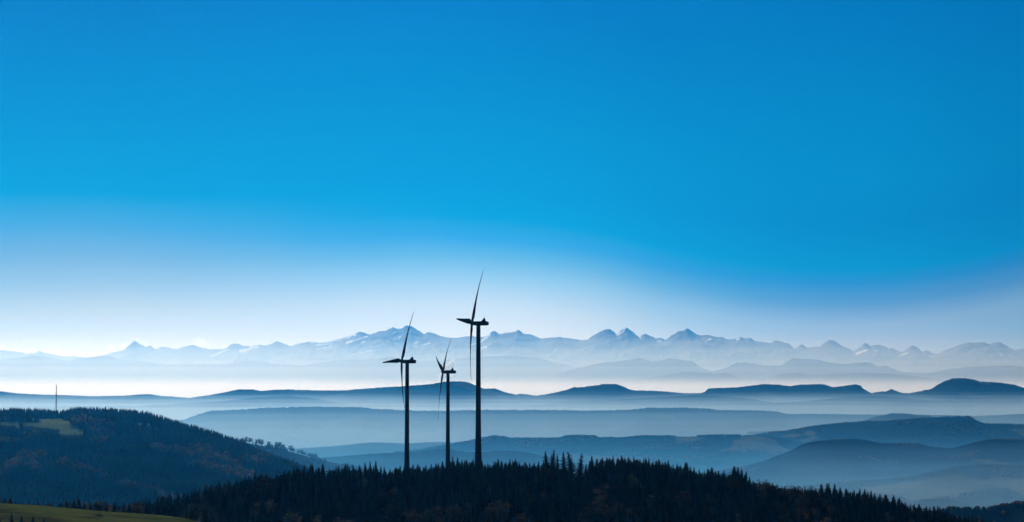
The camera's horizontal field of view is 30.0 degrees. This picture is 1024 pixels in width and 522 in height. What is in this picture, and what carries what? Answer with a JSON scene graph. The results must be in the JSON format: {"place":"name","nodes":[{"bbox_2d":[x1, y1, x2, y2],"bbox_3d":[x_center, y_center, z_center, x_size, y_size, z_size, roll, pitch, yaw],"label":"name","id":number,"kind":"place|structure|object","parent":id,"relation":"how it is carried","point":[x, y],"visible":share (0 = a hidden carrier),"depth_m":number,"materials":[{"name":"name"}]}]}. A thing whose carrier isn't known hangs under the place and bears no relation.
{"place":"outdoors","nodes":[
{"label":"outdoors","id":0,"kind":"place"},
{"bbox_2d":[0,418,196,502],"bbox_3d":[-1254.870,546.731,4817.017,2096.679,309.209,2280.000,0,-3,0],"label":"hills","id":1,"kind":"structure","parent":0,"point":[65,427],"depth_m":4964.10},
{"bbox_2d":[0,406,314,510],"bbox_3d":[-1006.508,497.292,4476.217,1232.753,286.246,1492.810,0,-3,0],"label":"forest","id":2,"kind":"object","parent":1,"relation":"on","point":[35,462],"visible":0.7,"depth_m":4636.28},
{"bbox_2d":[0,356,577,386],"bbox_3d":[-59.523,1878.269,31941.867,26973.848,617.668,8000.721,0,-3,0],"label":"mountains","id":3,"kind":"structure","parent":0,"point":[49,371],"depth_m":31984.34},
{"bbox_2d":[245,443,363,472],"bbox_3d":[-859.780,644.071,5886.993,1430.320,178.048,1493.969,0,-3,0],"label":"hills","id":4,"kind":"structure","parent":0,"point":[302,457],"depth_m":5968.97,"materials":[{"name":"blue plant"}]},
{"bbox_2d":[233,437,382,475],"bbox_3d":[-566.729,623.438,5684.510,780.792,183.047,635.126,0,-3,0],"label":"forest","id":5,"kind":"object","parent":4,"relation":"on","point":[274,450],"visible":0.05,"depth_m":5919.63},
{"bbox_2d":[282,442,451,457],"bbox_3d":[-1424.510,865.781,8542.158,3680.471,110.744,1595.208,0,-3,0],"label":"hills","id":6,"kind":"structure","parent":0,"point":[356,449],"depth_m":8405.36,"materials":[{"name":"blue plant"}]},
{"bbox_2d":[0,487,853,521],"bbox_3d":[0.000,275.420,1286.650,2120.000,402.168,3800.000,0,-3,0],"label":"ground","id":7,"kind":"structure","parent":0,"point":[27,513],"depth_m":966.79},
{"bbox_2d":[69,498,78,508],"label":"spruce tree","id":8,"kind":"object","parent":7,"relation":"on","point":[74,506],"visible":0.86,"depth_m":1012.89,"materials":[{"name":"green plant"}]},
{"bbox_2d":[76,498,81,508],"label":"spruce tree","id":9,"kind":"object","parent":7,"relation":"on","point":[78,502],"visible":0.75,"depth_m":1018.97,"materials":[{"name":"green plant"}]},
{"bbox_2d":[91,500,105,512],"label":"deciduous tree","id":10,"kind":"object","parent":7,"relation":"on","point":[98,505],"visible":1,"depth_m":975.22,"materials":[{"name":"brown plant"}]},
{"bbox_2d":[109,502,119,511],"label":"spruce tree","id":11,"kind":"object","parent":7,"relation":"on","point":[114,508],"visible":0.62,"depth_m":1027.28,"materials":[{"name":"green plant"}]},
{"bbox_2d":[120,503,126,512],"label":"spruce tree","id":12,"kind":"object","parent":7,"relation":"on","point":[123,507],"visible":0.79,"depth_m":1017.66,"materials":[{"name":"green plant"}]},
{"bbox_2d":[126,502,133,512],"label":"spruce tree","id":13,"kind":"object","parent":7,"relation":"on","point":[130,509],"visible":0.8,"depth_m":1013.73,"materials":[{"name":"green plant"}]},
{"bbox_2d":[127,501,145,513],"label":"deciduous tree","id":14,"kind":"object","parent":7,"relation":"on","point":[137,508],"visible":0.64,"depth_m":1054.07,"materials":[{"name":"brown plant"}]},
{"bbox_2d":[170,492,183,511],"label":"spruce tree","id":15,"kind":"object","parent":7,"relation":"on","point":[178,500],"visible":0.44,"depth_m":1135.97,"materials":[{"name":"green plant"}]},
{"bbox_2d":[180,491,186,509],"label":"spruce tree","id":16,"kind":"object","parent":7,"relation":"on","point":[183,499],"visible":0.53,"depth_m":1142.19,"materials":[{"name":"green plant"}]},
{"bbox_2d":[189,506,194,519],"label":"spruce tree","id":17,"kind":"object","parent":7,"relation":"on","point":[191,517],"visible":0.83,"depth_m":1037.41,"materials":[{"name":"green plant"}]},
{"bbox_2d":[199,502,203,521],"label":"spruce tree","id":18,"kind":"object","parent":7,"relation":"on","point":[201,518],"visible":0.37,"depth_m":1008.13,"materials":[{"name":"green plant"}]},
{"bbox_2d":[198,485,210,504],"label":"spruce tree","id":19,"kind":"object","parent":7,"relation":"on","point":[205,493],"visible":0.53,"depth_m":1134.68,"materials":[{"name":"green plant"}]},
{"bbox_2d":[201,504,209,521],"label":"spruce tree","id":20,"kind":"object","parent":7,"relation":"on","point":[205,516],"visible":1,"depth_m":989.90,"materials":[{"name":"green plant"}]},
{"bbox_2d":[216,481,225,505],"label":"spruce tree","id":21,"kind":"object","parent":7,"relation":"on","point":[218,488],"visible":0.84,"depth_m":1134.65,"materials":[{"name":"green plant"}]},
{"bbox_2d":[223,480,232,494],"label":"spruce tree","id":22,"kind":"object","parent":7,"relation":"on","point":[227,487],"visible":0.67,"depth_m":1137.03,"materials":[{"name":"green plant"}]},
{"bbox_2d":[248,502,260,521],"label":"deciduous tree","id":23,"kind":"object","parent":7,"relation":"on","point":[255,515],"visible":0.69,"depth_m":1094.29,"materials":[{"name":"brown plant"}]},
{"bbox_2d":[252,473,257,486],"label":"spruce tree","id":24,"kind":"object","parent":7,"relation":"on","point":[254,478],"visible":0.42,"depth_m":1142.57,"materials":[{"name":"green plant"}]},
{"bbox_2d":[265,499,277,515],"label":"deciduous tree","id":25,"kind":"object","parent":7,"relation":"on","point":[271,506],"visible":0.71,"depth_m":1101.23,"materials":[{"name":"orange plant"}]},
{"bbox_2d":[275,473,278,490],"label":"spruce tree","id":26,"kind":"object","parent":7,"relation":"on","point":[277,481],"visible":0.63,"depth_m":1137.02,"materials":[{"name":"green plant"}]},
{"bbox_2d":[278,509,301,521],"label":"deciduous tree","id":27,"kind":"object","parent":7,"relation":"on","point":[287,516],"visible":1,"depth_m":1065.47,"materials":[{"name":"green plant"}]},
{"bbox_2d":[285,513,302,521],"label":"deciduous tree","id":28,"kind":"object","parent":7,"relation":"on","point":[296,519],"visible":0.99,"depth_m":1064.88,"materials":[{"name":"brown plant"}]},
{"bbox_2d":[310,514,321,521],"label":"deciduous tree","id":29,"kind":"object","parent":7,"relation":"on","point":[316,520],"visible":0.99,"depth_m":1059.49,"materials":[{"name":"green plant"}]},
{"bbox_2d":[335,516,347,521],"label":"deciduous tree","id":30,"kind":"object","parent":7,"relation":"on","point":[338,518],"visible":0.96,"depth_m":1057.37,"materials":[{"name":"brown plant"}]},
{"bbox_2d":[359,478,367,486],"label":"deciduous tree","id":31,"kind":"object","parent":7,"relation":"on","point":[364,483],"visible":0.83,"depth_m":1140.27,"materials":[{"name":"green plant"}]},
{"bbox_2d":[362,462,366,477],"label":"spruce tree","id":32,"kind":"object","parent":7,"relation":"on","point":[365,471],"visible":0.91,"depth_m":1148.80,"materials":[{"name":"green plant"}]},
{"bbox_2d":[366,462,373,486],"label":"spruce tree","id":33,"kind":"object","parent":7,"relation":"on","point":[369,471],"visible":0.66,"depth_m":1140.94,"materials":[{"name":"green plant"}]},
{"bbox_2d":[392,468,398,484],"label":"spruce tree","id":34,"kind":"object","parent":7,"relation":"on","point":[395,474],"visible":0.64,"depth_m":1139.56,"materials":[{"name":"green plant"}]},
{"bbox_2d":[382,312,415,470],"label":"wind turbine","id":35,"kind":"object","parent":7,"relation":"on","point":[406,407],"visible":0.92,"depth_m":1394.20,"materials":[{"name":"paint"}]},
{"bbox_2d":[399,508,422,521],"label":"deciduous tree","id":36,"kind":"object","parent":7,"relation":"on","point":[412,517],"visible":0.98,"depth_m":1058.15,"materials":[{"name":"brown plant"}]},
{"bbox_2d":[416,509,437,521],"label":"deciduous tree","id":37,"kind":"object","parent":7,"relation":"on","point":[424,518],"visible":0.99,"depth_m":1058.60,"materials":[{"name":"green plant"}]},
{"bbox_2d":[427,506,444,521],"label":"deciduous tree","id":38,"kind":"object","parent":7,"relation":"on","point":[439,519],"visible":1,"depth_m":1055.95,"materials":[{"name":"orange plant"}]},
{"bbox_2d":[436,340,455,468],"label":"wind turbine","id":39,"kind":"object","parent":7,"relation":"on","point":[449,372],"visible":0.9,"depth_m":1574.63,"materials":[{"name":"paint"}]},
{"bbox_2d":[450,456,454,479],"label":"spruce tree","id":40,"kind":"object","parent":7,"relation":"on","point":[452,469],"visible":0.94,"depth_m":1136.72,"materials":[{"name":"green plant"}]},
{"bbox_2d":[444,503,463,521],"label":"deciduous tree","id":41,"kind":"object","parent":7,"relation":"on","point":[454,512],"visible":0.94,"depth_m":1060.01,"materials":[{"name":"brown plant"}]},
{"bbox_2d":[457,502,478,521],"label":"deciduous tree","id":42,"kind":"object","parent":7,"relation":"on","point":[466,515],"visible":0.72,"depth_m":1059.80,"materials":[{"name":"orange plant"}]},
{"bbox_2d":[456,273,488,467],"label":"wind turbine","id":43,"kind":"object","parent":7,"relation":"on","point":[478,450],"visible":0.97,"depth_m":1220.33,"materials":[{"name":"paint"}]},
{"bbox_2d":[7,458,966,521],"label":"forest","id":44,"kind":"object","parent":7,"relation":"on","point":[677,500],"visible":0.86,"depth_m":1106.98,"materials":[{"name":"black plant"}]},
{"bbox_2d":[477,503,507,521],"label":"deciduous tree","id":45,"kind":"object","parent":7,"relation":"on","point":[489,511],"visible":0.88,"depth_m":1057.66,"materials":[{"name":"brown plant"}]},
{"bbox_2d":[491,499,516,519],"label":"deciduous tree","id":46,"kind":"object","parent":7,"relation":"on","point":[505,505],"visible":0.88,"depth_m":1065.34,"materials":[{"name":"brown plant"}]},
{"bbox_2d":[497,503,517,519],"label":"deciduous tree","id":47,"kind":"object","parent":7,"relation":"on","point":[503,508],"visible":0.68,"depth_m":1064.34,"materials":[{"name":"brown plant"}]},
{"bbox_2d":[513,513,525,521],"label":"deciduous tree","id":48,"kind":"object","parent":7,"relation":"on","point":[521,519],"visible":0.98,"depth_m":1049.53,"materials":[{"name":"orange plant"}]},
{"bbox_2d":[541,491,546,501],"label":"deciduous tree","id":49,"kind":"object","parent":7,"relation":"on","point":[543,495],"visible":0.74,"depth_m":1107.75,"materials":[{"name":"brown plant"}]},
{"bbox_2d":[542,452,549,465],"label":"spruce tree","id":50,"kind":"object","parent":7,"relation":"on","point":[546,461],"visible":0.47,"depth_m":1161.15,"materials":[{"name":"green plant"}]},
{"bbox_2d":[547,450,556,468],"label":"spruce tree","id":51,"kind":"object","parent":7,"relation":"on","point":[552,463],"visible":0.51,"depth_m":1157.96,"materials":[{"name":"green plant"}]},
{"bbox_2d":[560,451,567,471],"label":"spruce tree","id":52,"kind":"object","parent":7,"relation":"on","point":[562,468],"visible":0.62,"depth_m":1158.91,"materials":[{"name":"green plant"}]},
{"bbox_2d":[564,452,580,481],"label":"spruce tree","id":53,"kind":"object","parent":7,"relation":"on","point":[570,469],"visible":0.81,"depth_m":1154.38,"materials":[{"name":"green plant"}]},
{"bbox_2d":[574,455,585,476],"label":"spruce tree","id":54,"kind":"object","parent":7,"relation":"on","point":[580,469],"visible":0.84,"depth_m":1163.24,"materials":[{"name":"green plant"}]},
{"bbox_2d":[582,464,587,476],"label":"spruce tree","id":55,"kind":"object","parent":7,"relation":"on","point":[585,474],"visible":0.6,"depth_m":1143.84,"materials":[{"name":"green plant"}]},
{"bbox_2d":[587,456,596,477],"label":"spruce tree","id":56,"kind":"object","parent":7,"relation":"on","point":[591,464],"visible":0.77,"depth_m":1145.07,"materials":[{"name":"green plant"}]},
{"bbox_2d":[589,487,605,508],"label":"deciduous tree","id":57,"kind":"object","parent":7,"relation":"on","point":[595,490],"visible":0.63,"depth_m":1081.48,"materials":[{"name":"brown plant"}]},
{"bbox_2d":[591,457,604,483],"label":"spruce tree","id":58,"kind":"object","parent":7,"relation":"on","point":[600,465],"visible":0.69,"depth_m":1136.62,"materials":[{"name":"black plant"}]},
{"bbox_2d":[595,496,606,513],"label":"deciduous tree","id":59,"kind":"object","parent":7,"relation":"on","point":[599,508],"visible":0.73,"depth_m":1065.82,"materials":[{"name":"black plant"}]},
{"bbox_2d":[597,484,615,503],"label":"deciduous tree","id":60,"kind":"object","parent":7,"relation":"on","point":[607,487],"visible":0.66,"depth_m":1096.03,"materials":[{"name":"brown plant"}]},
{"bbox_2d":[600,504,616,521],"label":"deciduous tree","id":61,"kind":"object","parent":7,"relation":"on","point":[607,513],"visible":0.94,"depth_m":1062.50,"materials":[{"name":"brown plant"}]},
{"bbox_2d":[611,501,624,514],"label":"deciduous tree","id":62,"kind":"object","parent":7,"relation":"on","point":[617,506],"visible":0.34,"depth_m":1076.40,"materials":[{"name":"black plant"}]},
{"bbox_2d":[626,457,632,472],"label":"spruce tree","id":63,"kind":"object","parent":7,"relation":"on","point":[630,468],"visible":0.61,"depth_m":1137.86,"materials":[{"name":"black plant"}]},
{"bbox_2d":[622,474,637,486],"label":"deciduous tree","id":64,"kind":"object","parent":7,"relation":"on","point":[630,479],"visible":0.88,"depth_m":1118.59,"materials":[{"name":"black plant"}]},
{"bbox_2d":[625,506,637,520],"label":"deciduous tree","id":65,"kind":"object","parent":7,"relation":"on","point":[630,511],"visible":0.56,"depth_m":1065.78,"materials":[{"name":"black plant"}]},
{"bbox_2d":[636,459,639,476],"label":"spruce tree","id":66,"kind":"object","parent":7,"relation":"on","point":[637,465],"visible":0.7,"depth_m":1137.52,"materials":[{"name":"black plant"}]},
{"bbox_2d":[646,494,655,509],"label":"deciduous tree","id":67,"kind":"object","parent":7,"relation":"on","point":[650,505],"visible":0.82,"depth_m":1082.88,"materials":[{"name":"black plant"}]},
{"bbox_2d":[708,467,714,479],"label":"spruce tree","id":68,"kind":"object","parent":7,"relation":"on","point":[711,473],"visible":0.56,"depth_m":1138.44,"materials":[{"name":"black plant"}]},
{"bbox_2d":[731,466,737,479],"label":"spruce tree","id":69,"kind":"object","parent":7,"relation":"on","point":[734,469],"visible":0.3,"depth_m":1150.15,"materials":[{"name":"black plant"}]},
{"bbox_2d":[752,479,767,494],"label":"deciduous tree","id":70,"kind":"object","parent":7,"relation":"on","point":[760,487],"visible":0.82,"depth_m":1139.47,"materials":[{"name":"black plant"}]},
{"bbox_2d":[773,485,783,494],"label":"deciduous tree","id":71,"kind":"object","parent":7,"relation":"on","point":[777,487],"visible":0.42,"depth_m":1141.48,"materials":[{"name":"black plant"}]},
{"bbox_2d":[781,485,795,503],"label":"deciduous tree","id":72,"kind":"object","parent":7,"relation":"on","point":[787,490],"visible":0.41,"depth_m":1141.99,"materials":[{"name":"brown plant"}]},
{"bbox_2d":[789,486,796,504],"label":"spruce tree","id":73,"kind":"object","parent":7,"relation":"on","point":[795,491],"visible":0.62,"depth_m":1141.28,"materials":[{"name":"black plant"}]},
{"bbox_2d":[787,504,802,521],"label":"deciduous tree","id":74,"kind":"object","parent":7,"relation":"on","point":[795,507],"visible":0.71,"depth_m":1114.99,"materials":[{"name":"black plant"}]},
{"bbox_2d":[792,507,809,521],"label":"deciduous tree","id":75,"kind":"object","parent":7,"relation":"on","point":[798,514],"visible":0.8,"depth_m":1110.05,"materials":[{"name":"black plant"}]},
{"bbox_2d":[794,486,809,504],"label":"deciduous tree","id":76,"kind":"object","parent":7,"relation":"on","point":[801,492],"visible":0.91,"depth_m":1139.74,"materials":[{"name":"brown plant"}]},
{"bbox_2d":[805,506,820,519],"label":"deciduous tree","id":77,"kind":"object","parent":7,"relation":"on","point":[814,513],"visible":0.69,"depth_m":1115.13,"materials":[{"name":"brown plant"}]},
{"bbox_2d":[804,486,822,509],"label":"deciduous tree","id":78,"kind":"object","parent":7,"relation":"on","point":[809,493],"visible":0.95,"depth_m":1140.11,"materials":[{"name":"black plant"}]},
{"bbox_2d":[812,484,824,508],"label":"spruce tree","id":79,"kind":"object","parent":7,"relation":"on","point":[821,491],"visible":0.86,"depth_m":1140.93,"materials":[{"name":"black plant"}]},
{"bbox_2d":[821,483,831,511],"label":"spruce tree","id":80,"kind":"object","parent":7,"relation":"on","point":[826,493],"visible":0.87,"depth_m":1138.25,"materials":[{"name":"black plant"}]},
{"bbox_2d":[827,505,836,517],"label":"deciduous tree","id":81,"kind":"object","parent":7,"relation":"on","point":[830,512],"visible":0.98,"depth_m":1124.61,"materials":[{"name":"black plant"}]},
{"bbox_2d":[829,484,838,510],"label":"spruce tree","id":82,"kind":"object","parent":7,"relation":"on","point":[833,493],"visible":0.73,"depth_m":1138.39,"materials":[{"name":"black plant"}]},
{"bbox_2d":[844,489,853,512],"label":"spruce tree","id":83,"kind":"object","parent":7,"relation":"on","point":[847,494],"visible":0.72,"depth_m":1137.17,"materials":[{"name":"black plant"}]},
{"bbox_2d":[862,489,867,514],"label":"spruce tree","id":84,"kind":"object","parent":7,"relation":"on","point":[864,498],"visible":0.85,"depth_m":1134.58,"materials":[{"name":"black plant"}]},
{"bbox_2d":[883,494,891,510],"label":"spruce tree","id":85,"kind":"object","parent":7,"relation":"on","point":[886,499],"visible":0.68,"depth_m":1142.04,"materials":[{"name":"black plant"}]},
{"bbox_2d":[883,512,892,521],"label":"deciduous tree","id":86,"kind":"object","parent":7,"relation":"on","point":[888,517],"visible":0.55,"depth_m":1127.53,"materials":[{"name":"brown plant"}]},
{"bbox_2d":[909,505,913,521],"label":"spruce tree","id":87,"kind":"object","parent":7,"relation":"on","point":[911,516],"visible":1,"depth_m":1136.71,"materials":[{"name":"black plant"}]},
{"bbox_2d":[320,448,587,473],"bbox_3d":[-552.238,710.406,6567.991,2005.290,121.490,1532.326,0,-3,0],"label":"hills","id":88,"kind":"structure","parent":0,"point":[394,460],"depth_m":6607.98,"materials":[{"name":"blue plant"}]},
{"bbox_2d":[179,406,814,448],"bbox_3d":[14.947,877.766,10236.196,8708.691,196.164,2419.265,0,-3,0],"label":"hills","id":89,"kind":"structure","parent":0,"point":[305,427],"depth_m":10063.16,"materials":[{"name":"blue plant"}]},
{"bbox_2d":[0,325,1023,372],"bbox_3d":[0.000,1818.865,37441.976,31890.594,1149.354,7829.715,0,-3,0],"label":"mountains","id":90,"kind":"structure","parent":0,"point":[710,353],"depth_m":37000.31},
{"bbox_2d":[0,378,1023,415],"bbox_3d":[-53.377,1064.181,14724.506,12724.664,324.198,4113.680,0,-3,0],"label":"hills","id":91,"kind":"structure","parent":0,"point":[957,393],"depth_m":14656.94,"materials":[{"name":"blue plant"}]},
{"bbox_2d":[0,395,1023,419],"bbox_3d":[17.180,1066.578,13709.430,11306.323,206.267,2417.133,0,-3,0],"label":"hills","id":92,"kind":"structure","parent":0,"point":[879,405],"depth_m":13700.09,"materials":[{"name":"blue plant"}]},
{"bbox_2d":[0,372,1023,397],"bbox_3d":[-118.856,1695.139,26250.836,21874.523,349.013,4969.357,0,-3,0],"label":"mountains","id":93,"kind":"structure","parent":0,"point":[690,382],"depth_m":26340.56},
{"bbox_2d":[0,358,1023,387],"bbox_3d":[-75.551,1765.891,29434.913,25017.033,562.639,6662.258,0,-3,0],"label":"mountains","id":94,"kind":"structure","parent":0,"point":[635,368],"depth_m":29504.78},
{"bbox_2d":[0,0,1023,357],"label":"sky","id":95,"kind":"structure","parent":0,"point":[175,174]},
{"bbox_2d":[170,414,1023,424],"bbox_3d":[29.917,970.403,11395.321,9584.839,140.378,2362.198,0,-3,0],"label":"hills","id":96,"kind":"structure","parent":0,"point":[823,419],"depth_m":11282.27,"materials":[{"name":"blue plant"}]},
{"bbox_2d":[417,436,797,473],"bbox_3d":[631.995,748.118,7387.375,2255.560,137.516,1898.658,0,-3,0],"label":"hills","id":97,"kind":"structure","parent":0,"point":[768,445],"depth_m":7325.14,"materials":[{"name":"blue plant"}]},
{"bbox_2d":[393,434,801,472],"bbox_3d":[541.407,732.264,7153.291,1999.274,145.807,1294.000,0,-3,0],"label":"forest","id":98,"kind":"object","parent":97,"relation":"on","point":[659,447],"visible":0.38,"depth_m":7354.50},
{"bbox_2d":[747,413,931,435],"bbox_3d":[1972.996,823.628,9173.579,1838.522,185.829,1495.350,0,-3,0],"label":"hills","id":99,"kind":"structure","parent":0,"point":[893,416],"depth_m":9168.91,"materials":[{"name":"blue plant"}]},
{"bbox_2d":[720,441,1023,488],"bbox_3d":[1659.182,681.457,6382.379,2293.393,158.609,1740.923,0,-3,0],"label":"hills","id":100,"kind":"structure","parent":0,"point":[974,459],"depth_m":6272.36,"materials":[{"name":"blue plant"}]},
{"bbox_2d":[714,438,1023,487],"bbox_3d":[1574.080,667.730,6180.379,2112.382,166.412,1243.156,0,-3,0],"label":"forest","id":101,"kind":"object","parent":100,"relation":"on","point":[969,454],"visible":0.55,"depth_m":6294.60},
{"bbox_2d":[759,417,1023,448],"bbox_3d":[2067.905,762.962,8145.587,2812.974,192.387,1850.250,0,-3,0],"label":"hills","id":102,"kind":"structure","parent":0,"point":[810,433],"depth_m":8100.20,"materials":[{"name":"blue plant"}]},
{"bbox_2d":[754,415,1023,448],"bbox_3d":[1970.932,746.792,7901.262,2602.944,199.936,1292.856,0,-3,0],"label":"forest","id":103,"kind":"object","parent":102,"relation":"on","point":[922,438],"visible":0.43,"depth_m":8123.77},
{"bbox_2d":[803,466,1023,505],"bbox_3d":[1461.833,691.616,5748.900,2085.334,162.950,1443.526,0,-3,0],"label":"hills","id":104,"kind":"structure","parent":0,"point":[951,485],"depth_m":5651.12,"materials":[{"name":"blue plant"}]},
{"bbox_2d":[790,463,1023,506],"bbox_3d":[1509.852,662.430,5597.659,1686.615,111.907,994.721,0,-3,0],"label":"forest","id":105,"kind":"object","parent":104,"relation":"on","point":[912,477],"visible":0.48,"depth_m":5761.95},
{"bbox_2d":[912,498,1006,510],"bbox_3d":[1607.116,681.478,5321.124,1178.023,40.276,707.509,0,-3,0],"label":"hills","id":106,"kind":"structure","parent":0,"point":[939,503],"depth_m":5292.98,"materials":[{"name":"blue plant"}]},
{"bbox_2d":[942,505,1023,521],"bbox_3d":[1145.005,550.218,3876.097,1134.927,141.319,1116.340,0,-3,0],"label":"hills","id":107,"kind":"structure","parent":0,"point":[1018,511],"depth_m":3822.99,"materials":[{"name":"blue plant"}]},
{"bbox_2d":[927,500,1023,521],"bbox_3d":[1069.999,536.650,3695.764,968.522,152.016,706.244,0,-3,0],"label":"forest","id":108,"kind":"object","parent":107,"relation":"on","point":[1004,506],"visible":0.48,"depth_m":3838.19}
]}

